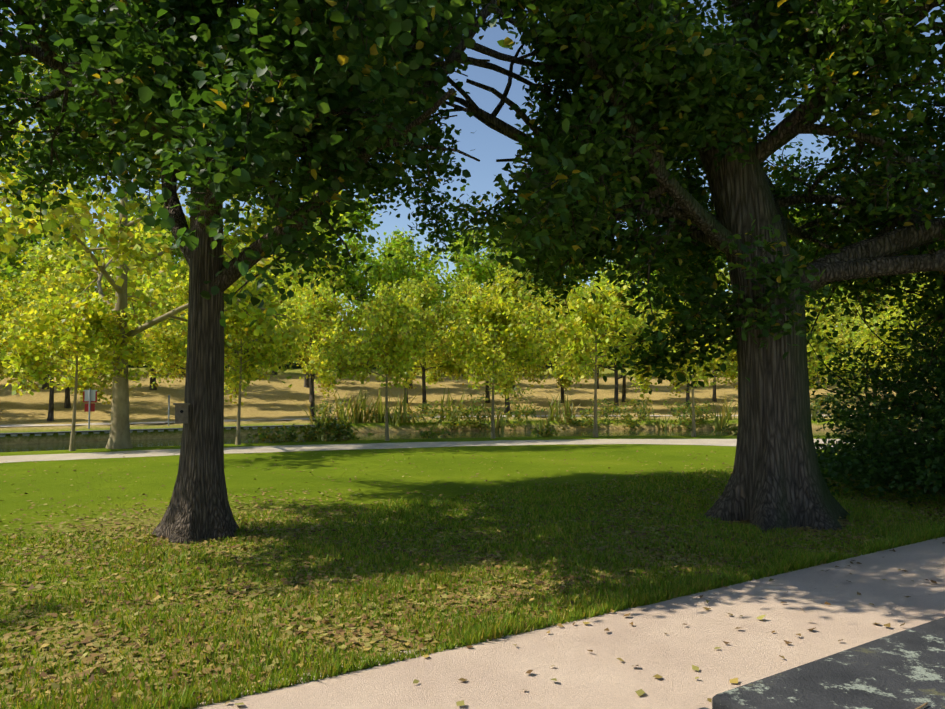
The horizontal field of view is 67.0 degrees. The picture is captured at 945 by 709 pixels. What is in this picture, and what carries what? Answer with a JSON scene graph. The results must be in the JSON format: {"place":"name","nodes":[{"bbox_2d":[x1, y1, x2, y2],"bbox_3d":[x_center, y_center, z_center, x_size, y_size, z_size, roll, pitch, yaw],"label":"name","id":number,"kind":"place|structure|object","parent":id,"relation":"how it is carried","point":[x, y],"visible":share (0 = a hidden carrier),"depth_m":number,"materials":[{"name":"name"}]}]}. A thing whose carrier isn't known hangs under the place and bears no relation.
{"place":"outdoors","nodes":[
{"label":"outdoors","id":0,"kind":"place"},
{"bbox_2d":[0,415,851,426],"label":"bank path","id":1,"kind":"structure","parent":0,"point":[17,425],"depth_m":29.71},
{"bbox_2d":[0,429,916,451],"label":"canal water","id":2,"kind":"structure","parent":0,"point":[361,436],"depth_m":28.67,"materials":[{"name":"green liquid"}]},
{"bbox_2d":[0,439,926,462],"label":"canal path","id":3,"kind":"structure","parent":0,"point":[148,453],"depth_m":19.76,"materials":[{"name":"beige concrete"}]},
{"bbox_2d":[0,367,944,708],"bbox_3d":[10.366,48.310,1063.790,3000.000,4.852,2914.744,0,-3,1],"label":"ground","id":4,"kind":"structure","parent":0,"point":[270,401],"depth_m":13.86,"materials":[{"name":"green plant"}]},
{"bbox_2d":[0,266,12,312],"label":"tree","id":5,"kind":"object","parent":4,"relation":"on","point":[1,274],"depth_m":50.07,"materials":[{"name":"green plant"}]},
{"bbox_2d":[0,280,18,348],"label":"tree","id":6,"kind":"object","parent":4,"relation":"on","point":[5,301],"visible":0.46,"depth_m":35.70,"materials":[{"name":"green plant"}]},
{"bbox_2d":[1,183,96,313],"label":"tree","id":7,"kind":"object","parent":4,"relation":"on","point":[25,239],"visible":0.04,"depth_m":70.84,"materials":[{"name":"green plant"}]},
{"bbox_2d":[0,191,112,317],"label":"tree","id":8,"kind":"object","parent":4,"relation":"on","point":[10,270],"visible":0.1,"depth_m":61.30,"materials":[{"name":"green plant"}]},
{"bbox_2d":[0,242,114,388],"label":"tree","id":9,"kind":"object","parent":4,"relation":"on","point":[38,271],"visible":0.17,"depth_m":41.00,"materials":[{"name":"green plant"}]},
{"bbox_2d":[8,234,114,371],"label":"tree","id":10,"kind":"object","parent":4,"relation":"on","point":[35,247],"depth_m":49.68,"materials":[{"name":"green plant"}]},
{"bbox_2d":[0,265,134,407],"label":"tree","id":11,"kind":"object","parent":4,"relation":"on","point":[67,403],"visible":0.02,"depth_m":34.66,"materials":[{"name":"green plant"}]},
{"bbox_2d":[0,270,135,420],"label":"tree","id":12,"kind":"object","parent":4,"relation":"on","point":[43,292],"visible":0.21,"depth_m":29.77,"materials":[{"name":"green plant"}]},
{"bbox_2d":[0,289,165,450],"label":"young tree","id":13,"kind":"object","parent":4,"relation":"on","point":[66,328],"visible":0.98,"depth_m":18.62,"materials":[{"name":"green plant"}]},
{"bbox_2d":[83,389,96,428],"bbox_3d":[-14.130,2.108,26.340,0.460,1.700,0.079,1,-3,-19],"label":"waterway sign","id":14,"kind":"object","parent":4,"relation":"on","point":[89,395],"visible":0.88,"depth_m":26.35,"materials":[{"name":"white metal"}]},
{"bbox_2d":[82,189,187,314],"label":"tree","id":15,"kind":"object","parent":4,"relation":"on","point":[177,254],"visible":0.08,"depth_m":68.72,"materials":[{"name":"green plant"}]},
{"bbox_2d":[91,216,188,389],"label":"tree","id":16,"kind":"object","parent":4,"relation":"on","point":[160,284],"visible":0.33,"depth_m":42.04,"materials":[{"name":"green plant"}]},
{"bbox_2d":[168,395,169,425],"bbox_3d":[-12.008,2.287,28.225,0.059,1.350,0.399,0,-3,-8],"label":"post","id":17,"kind":"object","parent":4,"relation":"on","point":[168,408],"visible":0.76,"depth_m":28.21,"materials":[{"name":"grey metal"}]},
{"bbox_2d":[0,424,343,436],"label":"sheet pile wall","id":18,"kind":"structure","parent":4,"relation":"on","point":[4,435],"depth_m":26.17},
{"bbox_2d":[0,425,315,434],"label":"sheet pile cap beam","id":19,"kind":"structure","parent":18,"relation":"on","point":[140,429],"depth_m":26.34,"materials":[{"name":"grey concrete"}]},
{"bbox_2d":[0,41,346,448],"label":"plane tree","id":20,"kind":"object","parent":4,"relation":"on","point":[123,247],"visible":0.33,"depth_m":19.41,"materials":[{"name":"green plant"}]},
{"bbox_2d":[136,259,232,374],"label":"tree","id":21,"kind":"object","parent":4,"relation":"on","point":[173,307],"depth_m":51.62,"materials":[{"name":"green plant"}]},
{"bbox_2d":[128,274,275,404],"bbox_3d":[-12.158,-0.629,32.916,7.044,7.212,4.498,1,-3,-28],"label":"tree","id":22,"kind":"object","parent":4,"relation":"on","point":[166,339],"visible":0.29,"depth_m":31.78,"materials":[{"name":"green plant"}]},
{"bbox_2d":[148,309,258,391],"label":"tree","id":23,"kind":"object","parent":4,"relation":"on","point":[182,370],"visible":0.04,"depth_m":37.69,"materials":[{"name":"green plant"}]},
{"bbox_2d":[171,279,301,444],"bbox_3d":[-6.905,0.175,20.869,3.741,4.909,3.027,2,-3,-37],"label":"young tree","id":24,"kind":"object","parent":4,"relation":"on","point":[240,325],"visible":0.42,"depth_m":20.81,"materials":[{"name":"green plant"}]},
{"bbox_2d":[231,267,314,374],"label":"tree","id":25,"kind":"object","parent":4,"relation":"on","point":[278,285],"visible":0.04,"depth_m":54.26,"materials":[{"name":"green plant"}]},
{"bbox_2d":[276,283,349,401],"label":"tree","id":26,"kind":"object","parent":4,"relation":"on","point":[302,363],"visible":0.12,"depth_m":41.43,"materials":[{"name":"green plant"}]},
{"bbox_2d":[254,245,381,387],"bbox_3d":[-10.229,-2.836,48.988,9.112,10.258,7.809,2,-3,-36],"label":"tree","id":27,"kind":"object","parent":4,"relation":"on","point":[294,287],"visible":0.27,"depth_m":48.56,"materials":[{"name":"green plant"}]},
{"bbox_2d":[268,279,375,416],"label":"tree","id":28,"kind":"object","parent":4,"relation":"on","point":[325,325],"visible":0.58,"depth_m":34.83,"materials":[{"name":"green plant"}]},
{"bbox_2d":[253,179,420,315],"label":"tree","id":29,"kind":"object","parent":4,"relation":"on","point":[358,291],"visible":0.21,"depth_m":71.52,"materials":[{"name":"green plant"}]},
{"bbox_2d":[0,0,701,543],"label":"linden tree","id":30,"kind":"object","parent":4,"relation":"on","point":[218,102],"visible":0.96,"depth_m":6.75,"materials":[{"name":"green plant"}]},
{"bbox_2d":[173,403,189,423],"bbox_3d":[-3.208,0.647,7.870,0.170,0.220,0.160,1,-3,-24],"label":"nest box","id":31,"kind":"object","parent":30,"relation":"attached to","point":[181,412],"visible":1,"depth_m":7.82,"materials":[{"name":"grey wood"}]},
{"bbox_2d":[305,289,441,440],"bbox_3d":[-2.652,0.322,22.547,3.663,4.767,3.978,-2,-4,43],"label":"young tree","id":32,"kind":"object","parent":4,"relation":"on","point":[391,326],"visible":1,"depth_m":21.88,"materials":[{"name":"green plant"}]},
{"bbox_2d":[346,281,435,345],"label":"tree","id":33,"kind":"object","parent":4,"relation":"on","point":[381,287],"visible":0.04,"depth_m":59.01,"materials":[{"name":"green plant"}]},
{"bbox_2d":[340,226,447,315],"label":"tree","id":34,"kind":"object","parent":4,"relation":"on","point":[399,247],"visible":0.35,"depth_m":78.29,"materials":[{"name":"green plant"}]},
{"bbox_2d":[348,276,451,388],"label":"tree","id":35,"kind":"object","parent":4,"relation":"on","point":[404,286],"visible":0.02,"depth_m":51.30,"materials":[{"name":"green plant"}]},
{"bbox_2d":[370,312,446,403],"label":"tree","id":36,"kind":"object","parent":4,"relation":"on","point":[430,362],"visible":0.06,"depth_m":43.22,"materials":[{"name":"green plant"}]},
{"bbox_2d":[355,274,492,412],"bbox_3d":[-2.190,-0.512,38.892,8.167,7.439,5.714,2,-3,-33],"label":"tree","id":37,"kind":"object","parent":4,"relation":"on","point":[423,291],"visible":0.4,"depth_m":38.23,"materials":[{"name":"green plant"}]},
{"bbox_2d":[0,329,901,368],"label":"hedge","id":38,"kind":"object","parent":4,"relation":"on","point":[294,366],"depth_m":60.76,"materials":[{"name":"green plant"}]},
{"bbox_2d":[432,272,500,375],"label":"tree","id":39,"kind":"object","parent":4,"relation":"on","point":[459,289],"visible":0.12,"depth_m":62.37,"materials":[{"name":"green plant"}]},
{"bbox_2d":[0,468,944,708],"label":"lawn grass","id":40,"kind":"structure","parent":4,"relation":"on","point":[912,532],"depth_m":6.32,"materials":[{"name":"green plant"}]},
{"bbox_2d":[0,449,944,708],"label":"fallen leaves","id":41,"kind":"object","parent":4,"relation":"on","point":[89,635],"visible":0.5,"depth_m":6.31,"materials":[{"name":"yellow plant"}]},
{"bbox_2d":[394,225,550,309],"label":"tree","id":42,"kind":"object","parent":4,"relation":"on","point":[477,270],"visible":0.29,"depth_m":73.33,"materials":[{"name":"green plant"}]},
{"bbox_2d":[432,287,545,438],"bbox_3d":[0.555,0.279,23.415,3.319,4.932,4.102,-2,-3,34],"label":"young tree","id":43,"kind":"object","parent":4,"relation":"on","point":[483,355],"visible":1,"depth_m":23.20,"materials":[{"name":"green plant"}]},
{"bbox_2d":[433,279,552,402],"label":"tree","id":44,"kind":"object","parent":4,"relation":"on","point":[446,356],"visible":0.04,"depth_m":44.69,"materials":[{"name":"green plant"}]},
{"bbox_2d":[446,269,548,413],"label":"tree","id":45,"kind":"object","parent":4,"relation":"on","point":[495,291],"visible":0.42,"depth_m":38.52,"materials":[{"name":"green plant"}]},
{"bbox_2d":[463,252,551,388],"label":"tree","id":46,"kind":"object","parent":4,"relation":"on","point":[524,283],"visible":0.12,"depth_m":53.52,"materials":[{"name":"green plant"}]},
{"bbox_2d":[445,217,583,320],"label":"tree","id":47,"kind":"object","parent":4,"relation":"on","point":[492,250],"visible":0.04,"depth_m":77.72,"materials":[{"name":"green plant"}]},
{"bbox_2d":[500,284,556,376],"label":"tree","id":48,"kind":"object","parent":4,"relation":"on","point":[546,294],"visible":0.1,"depth_m":62.81,"materials":[{"name":"green plant"}]},
{"bbox_2d":[526,286,588,402],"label":"tree","id":49,"kind":"object","parent":4,"relation":"on","point":[563,382],"visible":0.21,"depth_m":44.91,"materials":[{"name":"green plant"}]},
{"bbox_2d":[510,256,609,319],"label":"tree","id":50,"kind":"object","parent":4,"relation":"on","point":[580,281],"visible":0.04,"depth_m":78.33,"materials":[{"name":"green plant"}]},
{"bbox_2d":[527,278,654,436],"bbox_3d":[4.224,0.103,24.058,4.452,5.343,4.100,-1,-3,14],"label":"young tree","id":51,"kind":"object","parent":4,"relation":"on","point":[577,352],"visible":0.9,"depth_m":23.43,"materials":[{"name":"green plant"}]},
{"bbox_2d":[246,387,942,442],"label":"bank herb leaves","id":52,"kind":"object","parent":4,"relation":"on","point":[335,430],"visible":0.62,"depth_m":31.55,"materials":[{"name":"green plant"}]},
{"bbox_2d":[573,270,620,388],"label":"tree","id":53,"kind":"object","parent":4,"relation":"on","point":[595,282],"visible":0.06,"depth_m":53.72,"materials":[{"name":"green plant"}]},
{"bbox_2d":[543,268,685,411],"bbox_3d":[8.546,-0.809,40.313,8.266,8.181,5.278,1,-3,-17],"label":"tree","id":54,"kind":"object","parent":4,"relation":"on","point":[637,320],"visible":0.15,"depth_m":39.96,"materials":[{"name":"green plant"}]},
{"bbox_2d":[289,385,941,432],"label":"bank reed blades","id":55,"kind":"object","parent":4,"relation":"on","point":[357,416],"visible":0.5,"depth_m":31.59,"materials":[{"name":"green plant"}]},
{"bbox_2d":[589,280,656,401],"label":"tree","id":56,"kind":"object","parent":4,"relation":"on","point":[623,384],"visible":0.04,"depth_m":45.67,"materials":[{"name":"green plant"}]},
{"bbox_2d":[585,247,687,322],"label":"tree","id":57,"kind":"object","parent":4,"relation":"on","point":[641,286],"visible":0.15,"depth_m":77.22,"materials":[{"name":"green plant"}]},
{"bbox_2d":[362,0,944,531],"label":"oak tree","id":58,"kind":"object","parent":4,"relation":"on","point":[712,94],"visible":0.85,"depth_m":8.69,"materials":[{"name":"green plant"}]},
{"bbox_2d":[634,310,735,408],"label":"tree","id":59,"kind":"object","parent":4,"relation":"on","point":[675,379],"visible":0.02,"depth_m":39.85,"materials":[{"name":"green plant"}]},
{"bbox_2d":[639,288,736,436],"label":"young tree","id":60,"kind":"object","parent":4,"relation":"on","point":[699,375],"visible":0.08,"depth_m":23.90,"materials":[{"name":"green plant"}]},
{"bbox_2d":[686,249,727,287],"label":"tree","id":61,"kind":"object","parent":4,"relation":"on","point":[717,259],"depth_m":85.32,"materials":[{"name":"green plant"}]},
{"bbox_2d":[693,312,737,401],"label":"tree","id":62,"kind":"object","parent":4,"relation":"on","point":[714,398],"depth_m":46.20,"materials":[{"name":"green plant"}]},
{"bbox_2d":[707,264,732,376],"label":"tree","id":63,"kind":"object","parent":4,"relation":"on","point":[720,277],"visible":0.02,"depth_m":62.30,"materials":[{"name":"green plant"}]},
{"bbox_2d":[709,322,830,395],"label":"tree","id":64,"kind":"object","parent":4,"relation":"on","point":[732,375],"visible":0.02,"depth_m":40.28,"materials":[{"name":"green plant"}]},
{"bbox_2d":[729,206,840,327],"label":"tree","id":65,"kind":"object","parent":4,"relation":"on","point":[797,220],"depth_m":76.09,"materials":[{"name":"green plant"}]},
{"bbox_2d":[805,296,839,335],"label":"tree","id":66,"kind":"object","parent":4,"relation":"on","point":[819,307],"visible":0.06,"depth_m":52.97,"materials":[{"name":"green plant"}]},
{"bbox_2d":[805,295,852,365],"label":"tree","id":67,"kind":"object","parent":4,"relation":"on","point":[824,320],"depth_m":46.08,"materials":[{"name":"green plant"}]},
{"bbox_2d":[806,310,880,389],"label":"young tree","id":68,"kind":"object","parent":4,"relation":"on","point":[814,359],"visible":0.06,"depth_m":24.19,"materials":[{"name":"green plant"}]},
{"bbox_2d":[821,291,866,355],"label":"tree","id":69,"kind":"object","parent":4,"relation":"on","point":[841,323],"depth_m":62.95,"materials":[{"name":"green plant"}]},
{"bbox_2d":[807,235,915,324],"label":"tree","id":70,"kind":"object","parent":4,"relation":"on","point":[835,294],"visible":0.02,"depth_m":72.32,"materials":[{"name":"green plant"}]},
{"bbox_2d":[831,278,911,396],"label":"tree","id":71,"kind":"object","parent":4,"relation":"on","point":[848,320],"visible":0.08,"depth_m":46.90,"materials":[{"name":"green plant"}]},
{"bbox_2d":[823,273,920,378],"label":"tree","id":72,"kind":"object","parent":4,"relation":"on","point":[838,312],"visible":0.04,"depth_m":55.75,"materials":[{"name":"green plant"}]},
{"bbox_2d":[807,280,944,506],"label":"shrub","id":73,"kind":"object","parent":4,"relation":"on","point":[916,457],"visible":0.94,"depth_m":11.35,"materials":[{"name":"green plant"}]},
{"bbox_2d":[824,287,929,399],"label":"tree","id":74,"kind":"object","parent":4,"relation":"on","point":[854,336],"visible":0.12,"depth_m":39.41,"materials":[{"name":"green plant"}]},
{"bbox_2d":[838,282,944,423],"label":"young tree","id":75,"kind":"object","parent":4,"relation":"on","point":[875,342],"visible":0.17,"depth_m":24.73,"materials":[{"name":"green plant"}]},
{"bbox_2d":[892,276,939,387],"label":"tree","id":76,"kind":"object","parent":4,"relation":"on","point":[921,333],"depth_m":46.63,"materials":[{"name":"green plant"}]},
{"bbox_2d":[0,0,944,329],"label":"sky","id":77,"kind":"structure","parent":0,"point":[489,145],"materials":[{"name":"blue"}]},
{"bbox_2d":[186,537,944,708],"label":"path","id":78,"kind":"structure","parent":0,"point":[497,676],"depth_m":4.56,"materials":[{"name":"beige concrete"}]},
{"bbox_2d":[574,440,852,448],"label":"branch path","id":79,"kind":"structure","parent":0,"point":[660,442],"depth_m":21.49,"materials":[{"name":"beige concrete"}]},
{"bbox_2d":[712,617,944,708],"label":"stone slab","id":80,"kind":"structure","parent":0,"point":[904,669],"depth_m":1.65,"materials":[{"name":"grey stone"}]},
{"bbox_2d":[916,702,928,708],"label":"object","id":81,"kind":"object","parent":80,"relation":"on","point":[923,705],"visible":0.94,"depth_m":1.51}
]}

